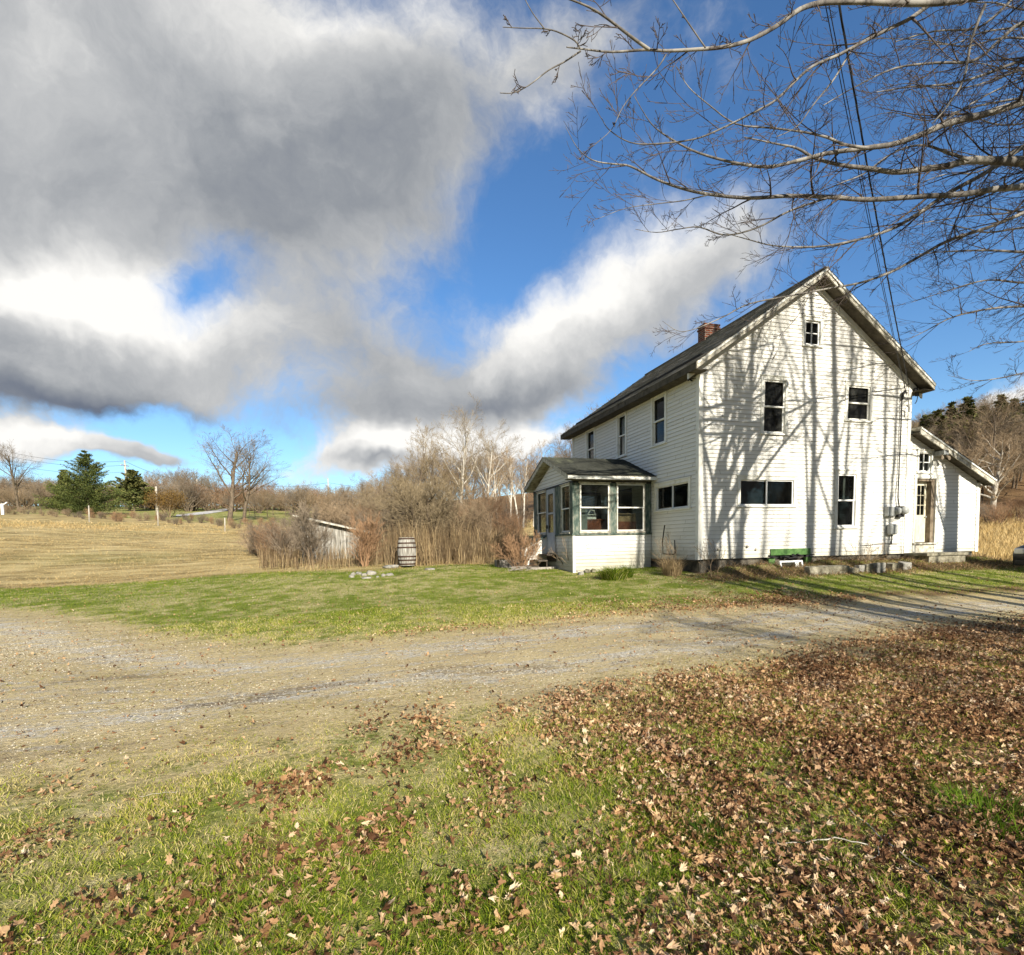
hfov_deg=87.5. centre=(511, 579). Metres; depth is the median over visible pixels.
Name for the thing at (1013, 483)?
bare tree
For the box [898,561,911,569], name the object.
concrete block
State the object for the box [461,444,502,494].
bare tree
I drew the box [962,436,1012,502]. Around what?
bare tree
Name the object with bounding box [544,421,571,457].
bare tree
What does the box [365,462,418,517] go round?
bare tree
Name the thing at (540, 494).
window
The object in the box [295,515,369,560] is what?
shed
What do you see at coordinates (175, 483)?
brush thicket
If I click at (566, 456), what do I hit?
bare tree
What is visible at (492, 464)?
bare tree
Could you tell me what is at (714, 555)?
vine stems
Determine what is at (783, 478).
window
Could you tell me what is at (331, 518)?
apple tree
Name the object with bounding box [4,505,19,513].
brush thicket
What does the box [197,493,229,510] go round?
brush thicket
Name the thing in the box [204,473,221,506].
bare tree
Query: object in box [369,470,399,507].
bare tree
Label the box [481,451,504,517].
birch tree
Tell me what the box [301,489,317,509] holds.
bare tree
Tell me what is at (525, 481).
birch tree
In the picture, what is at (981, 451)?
old apple tree
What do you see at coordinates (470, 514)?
brush thicket
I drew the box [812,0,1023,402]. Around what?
maple tree
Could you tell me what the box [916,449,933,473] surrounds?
window
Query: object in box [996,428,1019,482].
bare tree
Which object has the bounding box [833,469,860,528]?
window
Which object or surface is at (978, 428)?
bare tree
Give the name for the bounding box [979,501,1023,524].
brush thicket
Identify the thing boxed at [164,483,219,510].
brush thicket
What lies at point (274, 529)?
brush thicket
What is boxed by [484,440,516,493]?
bare tree
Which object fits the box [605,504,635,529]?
wooden chest
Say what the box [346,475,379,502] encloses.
bare tree
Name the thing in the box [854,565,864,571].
concrete block
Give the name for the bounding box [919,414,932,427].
hill evergreen
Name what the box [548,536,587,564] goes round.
thorny shrub
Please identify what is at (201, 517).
brush thicket
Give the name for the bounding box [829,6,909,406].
service cable
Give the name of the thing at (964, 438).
bare tree
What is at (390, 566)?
stone
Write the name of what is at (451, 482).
bare tree
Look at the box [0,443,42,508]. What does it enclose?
bare tree
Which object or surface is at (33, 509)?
brush thicket
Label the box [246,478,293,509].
brush thicket
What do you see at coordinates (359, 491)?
bare tree
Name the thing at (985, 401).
bare tree
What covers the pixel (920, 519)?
door
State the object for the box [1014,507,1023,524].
brush thicket
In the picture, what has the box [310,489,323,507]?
bare tree
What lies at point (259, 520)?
brush thicket
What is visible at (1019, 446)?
bare tree
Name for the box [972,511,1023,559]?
tall dry grass
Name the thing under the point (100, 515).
brush thicket
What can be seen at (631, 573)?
evergreen clump
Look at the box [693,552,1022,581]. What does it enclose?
dead stalks
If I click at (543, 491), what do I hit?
window
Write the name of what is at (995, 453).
bare tree
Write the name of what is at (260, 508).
brush thicket
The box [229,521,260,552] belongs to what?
brush thicket
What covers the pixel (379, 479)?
bare tree
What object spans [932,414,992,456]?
bare tree
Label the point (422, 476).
bare tree
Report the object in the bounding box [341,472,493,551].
bush
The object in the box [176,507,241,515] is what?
road
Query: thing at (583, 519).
window
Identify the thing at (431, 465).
bare tree
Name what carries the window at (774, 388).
in the farmhouse
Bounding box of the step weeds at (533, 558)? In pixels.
[521,552,540,565]
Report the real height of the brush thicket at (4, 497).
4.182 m
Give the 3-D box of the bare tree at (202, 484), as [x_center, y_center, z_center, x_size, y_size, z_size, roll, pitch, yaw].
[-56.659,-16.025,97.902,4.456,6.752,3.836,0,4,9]
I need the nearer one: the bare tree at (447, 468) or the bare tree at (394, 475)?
the bare tree at (394, 475)
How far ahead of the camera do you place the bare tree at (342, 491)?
92.07 m
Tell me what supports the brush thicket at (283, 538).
on the field
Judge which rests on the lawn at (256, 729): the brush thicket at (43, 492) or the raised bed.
the raised bed
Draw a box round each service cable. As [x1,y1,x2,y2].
[825,6,905,391]
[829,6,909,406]
[838,5,908,384]
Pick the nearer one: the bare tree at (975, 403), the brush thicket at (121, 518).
the brush thicket at (121, 518)
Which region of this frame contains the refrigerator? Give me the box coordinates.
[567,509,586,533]
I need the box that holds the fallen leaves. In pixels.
[0,555,1023,954]
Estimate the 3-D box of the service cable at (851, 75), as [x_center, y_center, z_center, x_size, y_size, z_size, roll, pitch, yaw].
[6.090,-7.226,9.105,0.029,3.737,18.699,2,5,40]
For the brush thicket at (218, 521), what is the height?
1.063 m
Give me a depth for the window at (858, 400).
16.09 m
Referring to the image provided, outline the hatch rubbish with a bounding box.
[768,553,814,559]
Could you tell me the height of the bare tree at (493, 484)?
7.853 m
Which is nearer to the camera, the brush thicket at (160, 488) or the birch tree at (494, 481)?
the birch tree at (494, 481)
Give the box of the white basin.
[587,510,595,518]
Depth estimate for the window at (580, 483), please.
16.54 m
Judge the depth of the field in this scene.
26.73 m
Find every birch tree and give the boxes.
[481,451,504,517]
[500,446,523,522]
[501,456,519,521]
[515,450,533,523]
[528,439,549,525]
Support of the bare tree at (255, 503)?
on the field
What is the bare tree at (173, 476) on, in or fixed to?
on the field
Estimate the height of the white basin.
0.315 m
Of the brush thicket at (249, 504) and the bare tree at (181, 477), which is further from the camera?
the bare tree at (181, 477)
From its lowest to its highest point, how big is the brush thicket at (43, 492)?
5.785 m
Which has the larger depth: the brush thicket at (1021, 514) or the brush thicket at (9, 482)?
the brush thicket at (9, 482)
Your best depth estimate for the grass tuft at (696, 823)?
2.87 m
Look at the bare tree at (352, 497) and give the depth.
78.26 m
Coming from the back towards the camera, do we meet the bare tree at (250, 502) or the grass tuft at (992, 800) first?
the bare tree at (250, 502)
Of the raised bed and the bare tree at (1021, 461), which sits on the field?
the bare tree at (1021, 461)
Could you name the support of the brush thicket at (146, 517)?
on the field
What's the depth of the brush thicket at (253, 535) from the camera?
22.97 m
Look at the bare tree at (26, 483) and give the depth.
96.15 m
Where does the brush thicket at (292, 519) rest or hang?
on the field
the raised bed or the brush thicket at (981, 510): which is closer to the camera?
the raised bed
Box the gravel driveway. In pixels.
[0,594,1023,767]
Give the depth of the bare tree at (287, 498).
81.57 m
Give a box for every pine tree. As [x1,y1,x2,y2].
[43,470,81,509]
[105,469,154,510]
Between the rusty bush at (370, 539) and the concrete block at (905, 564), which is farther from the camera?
the rusty bush at (370, 539)
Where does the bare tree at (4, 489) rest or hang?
on the field
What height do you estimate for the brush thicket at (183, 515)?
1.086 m
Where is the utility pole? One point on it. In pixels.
(124, 465)
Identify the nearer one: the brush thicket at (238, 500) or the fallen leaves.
the fallen leaves
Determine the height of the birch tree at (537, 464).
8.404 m
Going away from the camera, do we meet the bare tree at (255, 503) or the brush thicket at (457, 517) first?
the brush thicket at (457, 517)
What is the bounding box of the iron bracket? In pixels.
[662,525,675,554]
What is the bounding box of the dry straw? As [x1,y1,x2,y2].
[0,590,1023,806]
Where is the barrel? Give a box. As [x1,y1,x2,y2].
[397,537,415,565]
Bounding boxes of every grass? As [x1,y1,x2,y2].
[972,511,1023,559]
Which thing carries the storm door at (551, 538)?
in the farmhouse
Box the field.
[0,470,1023,589]
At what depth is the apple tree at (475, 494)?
29.22 m
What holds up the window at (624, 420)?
in the farmhouse
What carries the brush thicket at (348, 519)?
on the field
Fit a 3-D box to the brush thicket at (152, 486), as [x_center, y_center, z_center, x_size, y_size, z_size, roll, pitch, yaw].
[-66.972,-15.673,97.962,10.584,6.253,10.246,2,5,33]
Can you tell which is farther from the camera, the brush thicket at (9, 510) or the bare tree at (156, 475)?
the bare tree at (156, 475)
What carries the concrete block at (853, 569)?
on the lawn at (256, 729)
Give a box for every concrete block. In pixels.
[849,567,858,572]
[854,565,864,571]
[864,564,873,572]
[870,563,885,572]
[886,562,898,570]
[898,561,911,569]
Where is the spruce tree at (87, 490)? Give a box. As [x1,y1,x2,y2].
[32,450,143,513]
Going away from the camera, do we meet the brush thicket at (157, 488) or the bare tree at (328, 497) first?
the bare tree at (328, 497)
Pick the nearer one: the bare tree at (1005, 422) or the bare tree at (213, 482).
the bare tree at (1005, 422)
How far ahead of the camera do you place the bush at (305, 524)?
18.74 m
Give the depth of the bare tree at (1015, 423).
55.02 m
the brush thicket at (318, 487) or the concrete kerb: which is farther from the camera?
the brush thicket at (318, 487)
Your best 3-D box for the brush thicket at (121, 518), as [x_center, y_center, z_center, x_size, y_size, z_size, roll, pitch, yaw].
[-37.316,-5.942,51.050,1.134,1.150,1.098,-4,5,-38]
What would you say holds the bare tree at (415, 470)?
on the field
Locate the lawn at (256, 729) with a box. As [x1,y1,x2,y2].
[0,557,1023,954]
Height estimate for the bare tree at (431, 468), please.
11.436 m
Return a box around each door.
[546,488,555,552]
[915,482,926,541]
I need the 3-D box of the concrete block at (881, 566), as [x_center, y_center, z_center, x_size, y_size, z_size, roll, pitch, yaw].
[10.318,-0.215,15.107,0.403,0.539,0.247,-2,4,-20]
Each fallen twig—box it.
[769,837,867,844]
[833,794,949,889]
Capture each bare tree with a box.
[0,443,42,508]
[0,471,14,489]
[0,479,11,496]
[19,474,37,494]
[22,486,49,509]
[144,469,162,486]
[149,473,173,486]
[164,468,181,489]
[166,464,203,485]
[167,468,197,483]
[187,423,291,520]
[191,473,210,508]
[198,469,225,508]
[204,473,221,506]
[220,430,284,520]
[222,490,229,506]
[244,490,254,515]
[248,491,260,516]
[260,489,279,516]
[265,492,274,508]
[279,485,295,515]
[293,482,312,506]
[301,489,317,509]
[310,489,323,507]
[316,491,334,509]
[323,484,340,510]
[327,489,344,509]
[337,483,352,504]
[338,487,360,507]
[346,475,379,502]
[348,480,372,504]
[361,468,391,496]
[362,480,383,504]
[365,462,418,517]
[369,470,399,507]
[381,461,418,505]
[384,455,418,489]
[396,417,460,501]
[403,445,431,482]
[407,459,439,503]
[409,425,442,502]
[409,449,453,482]
[410,457,425,482]
[411,444,443,493]
[421,392,501,512]
[431,453,460,486]
[432,459,473,498]
[433,463,473,496]
[444,452,478,501]
[452,419,523,495]
[452,455,492,501]
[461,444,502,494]
[466,453,486,501]
[478,464,508,496]
[482,440,506,505]
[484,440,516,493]
[485,450,533,518]
[501,450,534,511]
[513,457,535,510]
[514,457,539,496]
[526,446,559,511]
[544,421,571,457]
[555,442,571,457]
[911,410,931,424]
[927,415,945,436]
[928,427,976,455]
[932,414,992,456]
[933,379,1023,494]
[941,404,1009,460]
[943,396,997,415]
[946,408,998,455]
[948,414,1002,443]
[953,430,1023,485]
[957,392,996,412]
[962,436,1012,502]
[987,403,1022,471]
[996,419,1023,481]
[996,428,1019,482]
[996,429,1023,487]
[997,415,1023,444]
[1001,433,1023,488]
[1008,411,1023,456]
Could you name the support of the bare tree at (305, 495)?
on the field
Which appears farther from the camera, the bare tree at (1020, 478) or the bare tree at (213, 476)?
the bare tree at (213, 476)
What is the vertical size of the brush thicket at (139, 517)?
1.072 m
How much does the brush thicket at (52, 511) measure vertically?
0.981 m
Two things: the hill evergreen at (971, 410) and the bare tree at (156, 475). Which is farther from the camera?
the bare tree at (156, 475)
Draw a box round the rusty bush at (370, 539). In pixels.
[344,511,387,566]
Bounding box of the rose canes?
[652,534,692,565]
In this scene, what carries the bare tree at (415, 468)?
on the field
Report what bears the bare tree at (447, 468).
on the field
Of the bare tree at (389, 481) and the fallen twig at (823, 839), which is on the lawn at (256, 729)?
the fallen twig at (823, 839)
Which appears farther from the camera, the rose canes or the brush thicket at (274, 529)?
the brush thicket at (274, 529)
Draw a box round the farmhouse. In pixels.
[518,266,996,573]
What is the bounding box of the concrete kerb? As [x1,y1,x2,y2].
[804,565,849,574]
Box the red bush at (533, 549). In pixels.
[490,529,545,569]
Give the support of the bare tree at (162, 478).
on the field
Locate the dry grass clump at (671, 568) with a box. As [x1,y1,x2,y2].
[651,554,686,576]
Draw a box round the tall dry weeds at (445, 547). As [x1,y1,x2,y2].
[256,514,522,570]
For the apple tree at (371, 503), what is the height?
3.879 m
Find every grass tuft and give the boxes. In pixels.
[658,797,741,850]
[908,766,1023,843]
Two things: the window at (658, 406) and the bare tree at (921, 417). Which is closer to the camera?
the window at (658, 406)
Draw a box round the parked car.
[1013,545,1023,565]
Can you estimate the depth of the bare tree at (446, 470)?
63.28 m
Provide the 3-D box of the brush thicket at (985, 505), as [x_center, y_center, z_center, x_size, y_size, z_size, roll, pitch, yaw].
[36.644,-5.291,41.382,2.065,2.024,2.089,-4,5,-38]
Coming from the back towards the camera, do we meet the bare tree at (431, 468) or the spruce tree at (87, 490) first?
the bare tree at (431, 468)
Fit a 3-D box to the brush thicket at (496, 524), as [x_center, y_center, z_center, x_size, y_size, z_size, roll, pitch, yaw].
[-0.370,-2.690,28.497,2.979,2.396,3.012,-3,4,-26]
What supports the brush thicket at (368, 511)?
on the field
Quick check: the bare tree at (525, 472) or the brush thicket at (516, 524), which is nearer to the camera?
the brush thicket at (516, 524)
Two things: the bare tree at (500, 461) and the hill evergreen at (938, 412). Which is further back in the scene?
the bare tree at (500, 461)
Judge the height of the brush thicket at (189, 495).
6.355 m
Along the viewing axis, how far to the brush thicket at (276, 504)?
102.49 m
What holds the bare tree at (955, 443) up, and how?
on the field
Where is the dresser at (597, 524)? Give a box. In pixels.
[587,519,607,529]
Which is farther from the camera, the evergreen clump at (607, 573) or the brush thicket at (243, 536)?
the brush thicket at (243, 536)
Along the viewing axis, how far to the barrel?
17.00 m
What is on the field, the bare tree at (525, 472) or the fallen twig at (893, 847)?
the bare tree at (525, 472)
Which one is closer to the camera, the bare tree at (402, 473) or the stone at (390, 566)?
the stone at (390, 566)
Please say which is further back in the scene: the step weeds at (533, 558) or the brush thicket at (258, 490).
the brush thicket at (258, 490)
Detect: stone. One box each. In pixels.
[366,570,376,574]
[382,565,398,568]
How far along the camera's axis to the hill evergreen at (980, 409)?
64.81 m
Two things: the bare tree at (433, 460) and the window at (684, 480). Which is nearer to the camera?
the window at (684, 480)
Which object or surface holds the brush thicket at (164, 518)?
on the field
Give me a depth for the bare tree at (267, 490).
78.23 m
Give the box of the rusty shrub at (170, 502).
[142,486,189,516]
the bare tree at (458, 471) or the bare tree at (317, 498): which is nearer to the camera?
the bare tree at (458, 471)
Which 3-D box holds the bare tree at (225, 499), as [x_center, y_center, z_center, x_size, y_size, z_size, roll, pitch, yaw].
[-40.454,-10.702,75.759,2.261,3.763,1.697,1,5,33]
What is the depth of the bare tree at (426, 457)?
53.38 m
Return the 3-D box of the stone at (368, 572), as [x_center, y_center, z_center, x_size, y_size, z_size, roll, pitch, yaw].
[-4.147,-0.178,15.759,0.312,0.193,0.186,-1,9,-7]
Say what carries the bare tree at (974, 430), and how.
on the field
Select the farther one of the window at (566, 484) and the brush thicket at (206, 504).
the brush thicket at (206, 504)
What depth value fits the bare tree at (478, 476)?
66.36 m
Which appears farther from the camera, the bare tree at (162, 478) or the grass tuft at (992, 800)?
the bare tree at (162, 478)
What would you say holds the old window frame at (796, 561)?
on the lawn at (256, 729)
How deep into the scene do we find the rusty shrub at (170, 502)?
63.09 m
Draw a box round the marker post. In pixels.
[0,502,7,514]
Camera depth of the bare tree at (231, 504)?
62.06 m
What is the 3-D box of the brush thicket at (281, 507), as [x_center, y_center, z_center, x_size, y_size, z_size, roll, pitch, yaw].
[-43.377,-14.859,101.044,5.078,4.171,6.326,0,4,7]
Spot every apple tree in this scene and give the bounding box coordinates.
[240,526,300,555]
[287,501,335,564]
[311,491,370,527]
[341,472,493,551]
[354,478,457,537]
[442,479,514,530]
[944,439,1014,475]
[961,428,1023,510]
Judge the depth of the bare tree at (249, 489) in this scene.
62.23 m
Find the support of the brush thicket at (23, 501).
on the field
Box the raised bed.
[495,559,519,567]
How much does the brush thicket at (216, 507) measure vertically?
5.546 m
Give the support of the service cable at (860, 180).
attached to the farmhouse
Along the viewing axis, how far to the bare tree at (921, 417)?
78.21 m
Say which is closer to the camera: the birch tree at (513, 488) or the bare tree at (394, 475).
the birch tree at (513, 488)
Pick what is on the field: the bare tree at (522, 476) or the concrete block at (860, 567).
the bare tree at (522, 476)
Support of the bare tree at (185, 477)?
on the field
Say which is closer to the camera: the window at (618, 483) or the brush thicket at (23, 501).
the window at (618, 483)
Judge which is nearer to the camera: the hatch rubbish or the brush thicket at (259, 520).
the hatch rubbish
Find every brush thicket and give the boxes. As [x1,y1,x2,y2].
[0,477,40,507]
[0,486,41,508]
[0,487,40,509]
[3,487,41,508]
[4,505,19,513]
[16,506,29,513]
[20,478,53,503]
[21,478,56,508]
[23,506,38,512]
[44,508,58,515]
[59,509,74,515]
[97,511,104,518]
[106,511,124,521]
[114,512,126,521]
[131,512,144,520]
[135,476,179,508]
[141,477,169,508]
[142,511,151,520]
[145,482,174,509]
[153,476,196,508]
[153,512,170,520]
[157,476,209,511]
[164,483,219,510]
[171,481,216,510]
[171,516,179,524]
[178,512,187,519]
[195,514,206,522]
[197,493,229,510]
[202,481,263,511]
[204,483,226,508]
[213,517,223,525]
[226,521,237,527]
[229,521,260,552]
[234,490,271,512]
[234,491,264,510]
[239,483,288,510]
[240,518,278,557]
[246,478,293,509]
[249,520,291,558]
[252,516,292,553]
[253,517,263,525]
[258,519,300,559]
[261,482,324,511]
[265,486,309,514]
[267,493,282,510]
[271,491,291,510]
[281,509,317,528]
[306,486,335,510]
[322,505,382,533]
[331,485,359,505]
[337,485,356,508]
[339,497,383,518]
[341,504,409,545]
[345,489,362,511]
[345,501,394,527]
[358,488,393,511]
[432,503,472,538]
[446,494,513,550]
[449,499,489,539]
[461,490,530,538]
[490,509,533,537]
[492,510,533,543]
[501,502,532,528]
[979,500,1000,516]
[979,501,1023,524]
[979,504,1009,524]
[996,494,1023,520]
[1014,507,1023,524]
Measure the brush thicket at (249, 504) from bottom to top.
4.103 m
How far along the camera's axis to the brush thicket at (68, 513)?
55.60 m
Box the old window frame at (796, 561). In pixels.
[779,560,802,566]
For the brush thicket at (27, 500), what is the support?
on the field
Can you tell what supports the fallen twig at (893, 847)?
on the lawn at (256, 729)
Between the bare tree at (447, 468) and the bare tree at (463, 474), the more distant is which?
the bare tree at (447, 468)
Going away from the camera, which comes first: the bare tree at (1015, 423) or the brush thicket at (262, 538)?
the brush thicket at (262, 538)
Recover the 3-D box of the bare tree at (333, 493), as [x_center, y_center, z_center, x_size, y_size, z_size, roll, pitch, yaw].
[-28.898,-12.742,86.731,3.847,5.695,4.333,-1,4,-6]
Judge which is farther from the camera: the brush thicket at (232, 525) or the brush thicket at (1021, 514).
the brush thicket at (232, 525)
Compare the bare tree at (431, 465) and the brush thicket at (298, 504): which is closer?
the bare tree at (431, 465)
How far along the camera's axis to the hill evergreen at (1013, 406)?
62.69 m
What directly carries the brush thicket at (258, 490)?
on the field
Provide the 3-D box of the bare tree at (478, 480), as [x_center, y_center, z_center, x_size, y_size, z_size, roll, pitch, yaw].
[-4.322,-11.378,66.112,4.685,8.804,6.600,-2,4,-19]
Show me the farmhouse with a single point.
(807, 440)
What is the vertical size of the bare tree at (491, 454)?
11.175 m
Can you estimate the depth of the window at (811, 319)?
15.43 m
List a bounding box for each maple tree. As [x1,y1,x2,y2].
[500,0,1023,359]
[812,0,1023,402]
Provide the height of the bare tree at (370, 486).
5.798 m
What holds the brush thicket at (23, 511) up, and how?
on the field
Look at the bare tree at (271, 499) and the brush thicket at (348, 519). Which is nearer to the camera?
the brush thicket at (348, 519)
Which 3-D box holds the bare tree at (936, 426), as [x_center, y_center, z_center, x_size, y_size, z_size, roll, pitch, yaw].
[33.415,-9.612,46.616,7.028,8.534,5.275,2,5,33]
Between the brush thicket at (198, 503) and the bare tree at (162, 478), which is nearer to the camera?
the brush thicket at (198, 503)
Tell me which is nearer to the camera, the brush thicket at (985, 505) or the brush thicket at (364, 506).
the brush thicket at (364, 506)
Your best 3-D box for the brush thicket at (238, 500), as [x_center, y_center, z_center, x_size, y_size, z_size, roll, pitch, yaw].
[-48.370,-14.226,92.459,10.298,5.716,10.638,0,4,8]
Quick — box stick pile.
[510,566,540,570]
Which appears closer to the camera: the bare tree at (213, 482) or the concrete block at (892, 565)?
the concrete block at (892, 565)
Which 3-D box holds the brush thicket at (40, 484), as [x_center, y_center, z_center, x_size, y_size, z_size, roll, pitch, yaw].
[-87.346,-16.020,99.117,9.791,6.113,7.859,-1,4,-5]
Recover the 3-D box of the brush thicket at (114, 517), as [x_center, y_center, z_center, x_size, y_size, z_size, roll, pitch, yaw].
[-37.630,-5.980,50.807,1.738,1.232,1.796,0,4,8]
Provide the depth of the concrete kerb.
14.47 m
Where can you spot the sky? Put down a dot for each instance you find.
(322, 227)
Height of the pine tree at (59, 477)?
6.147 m
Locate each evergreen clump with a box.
[591,565,634,580]
[613,563,639,577]
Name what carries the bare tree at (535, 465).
on the field
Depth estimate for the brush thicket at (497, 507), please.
27.76 m
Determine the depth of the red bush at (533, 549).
17.40 m
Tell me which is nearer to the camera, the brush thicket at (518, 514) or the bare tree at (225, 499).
the brush thicket at (518, 514)
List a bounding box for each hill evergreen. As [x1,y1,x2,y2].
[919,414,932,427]
[924,409,963,450]
[945,401,957,438]
[953,395,1000,472]
[977,405,988,427]
[985,394,1021,471]
[1007,399,1023,433]
[1015,398,1023,437]
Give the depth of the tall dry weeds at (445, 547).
19.27 m
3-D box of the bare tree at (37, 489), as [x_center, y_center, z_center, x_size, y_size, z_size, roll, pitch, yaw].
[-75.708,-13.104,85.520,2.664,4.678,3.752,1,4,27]
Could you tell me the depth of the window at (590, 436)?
21.44 m
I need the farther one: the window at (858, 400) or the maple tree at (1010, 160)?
the window at (858, 400)
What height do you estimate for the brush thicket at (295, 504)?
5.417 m
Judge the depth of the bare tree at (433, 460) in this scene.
47.38 m
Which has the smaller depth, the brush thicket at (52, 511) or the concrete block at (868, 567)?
the concrete block at (868, 567)
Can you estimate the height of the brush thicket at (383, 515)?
2.489 m
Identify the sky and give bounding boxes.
[0,0,1023,505]
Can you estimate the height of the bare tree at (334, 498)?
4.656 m
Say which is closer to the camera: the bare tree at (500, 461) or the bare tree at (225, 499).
the bare tree at (500, 461)
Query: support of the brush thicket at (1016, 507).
on the field
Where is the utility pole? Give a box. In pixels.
[120,460,130,510]
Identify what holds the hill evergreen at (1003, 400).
on the field
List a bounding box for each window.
[536,489,546,534]
[540,494,565,533]
[559,482,569,533]
[579,482,610,532]
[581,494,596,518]
[585,427,595,458]
[615,411,626,458]
[616,482,645,532]
[649,391,666,447]
[653,476,691,512]
[736,474,797,506]
[760,374,789,435]
[802,314,824,347]
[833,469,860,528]
[844,380,874,422]
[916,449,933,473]
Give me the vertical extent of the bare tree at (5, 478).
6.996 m
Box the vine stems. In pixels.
[695,539,739,572]
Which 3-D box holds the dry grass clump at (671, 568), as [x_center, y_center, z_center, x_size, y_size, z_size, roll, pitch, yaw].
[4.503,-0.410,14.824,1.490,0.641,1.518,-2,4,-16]
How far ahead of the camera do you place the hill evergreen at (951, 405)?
56.91 m
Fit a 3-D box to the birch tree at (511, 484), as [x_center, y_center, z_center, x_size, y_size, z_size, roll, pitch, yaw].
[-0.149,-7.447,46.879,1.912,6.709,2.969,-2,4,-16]
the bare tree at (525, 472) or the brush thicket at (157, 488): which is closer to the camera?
the bare tree at (525, 472)
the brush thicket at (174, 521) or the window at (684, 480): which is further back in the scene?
the brush thicket at (174, 521)
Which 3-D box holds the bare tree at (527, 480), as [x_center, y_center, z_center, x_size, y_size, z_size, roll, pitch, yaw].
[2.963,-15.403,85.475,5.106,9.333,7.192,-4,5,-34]
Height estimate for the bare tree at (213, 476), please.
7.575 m
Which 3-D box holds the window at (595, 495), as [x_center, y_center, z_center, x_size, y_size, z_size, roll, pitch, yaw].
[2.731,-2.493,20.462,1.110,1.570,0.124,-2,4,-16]
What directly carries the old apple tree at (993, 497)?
on the field
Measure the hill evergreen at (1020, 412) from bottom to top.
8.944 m
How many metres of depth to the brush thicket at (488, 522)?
22.91 m
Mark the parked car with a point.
(1018, 555)

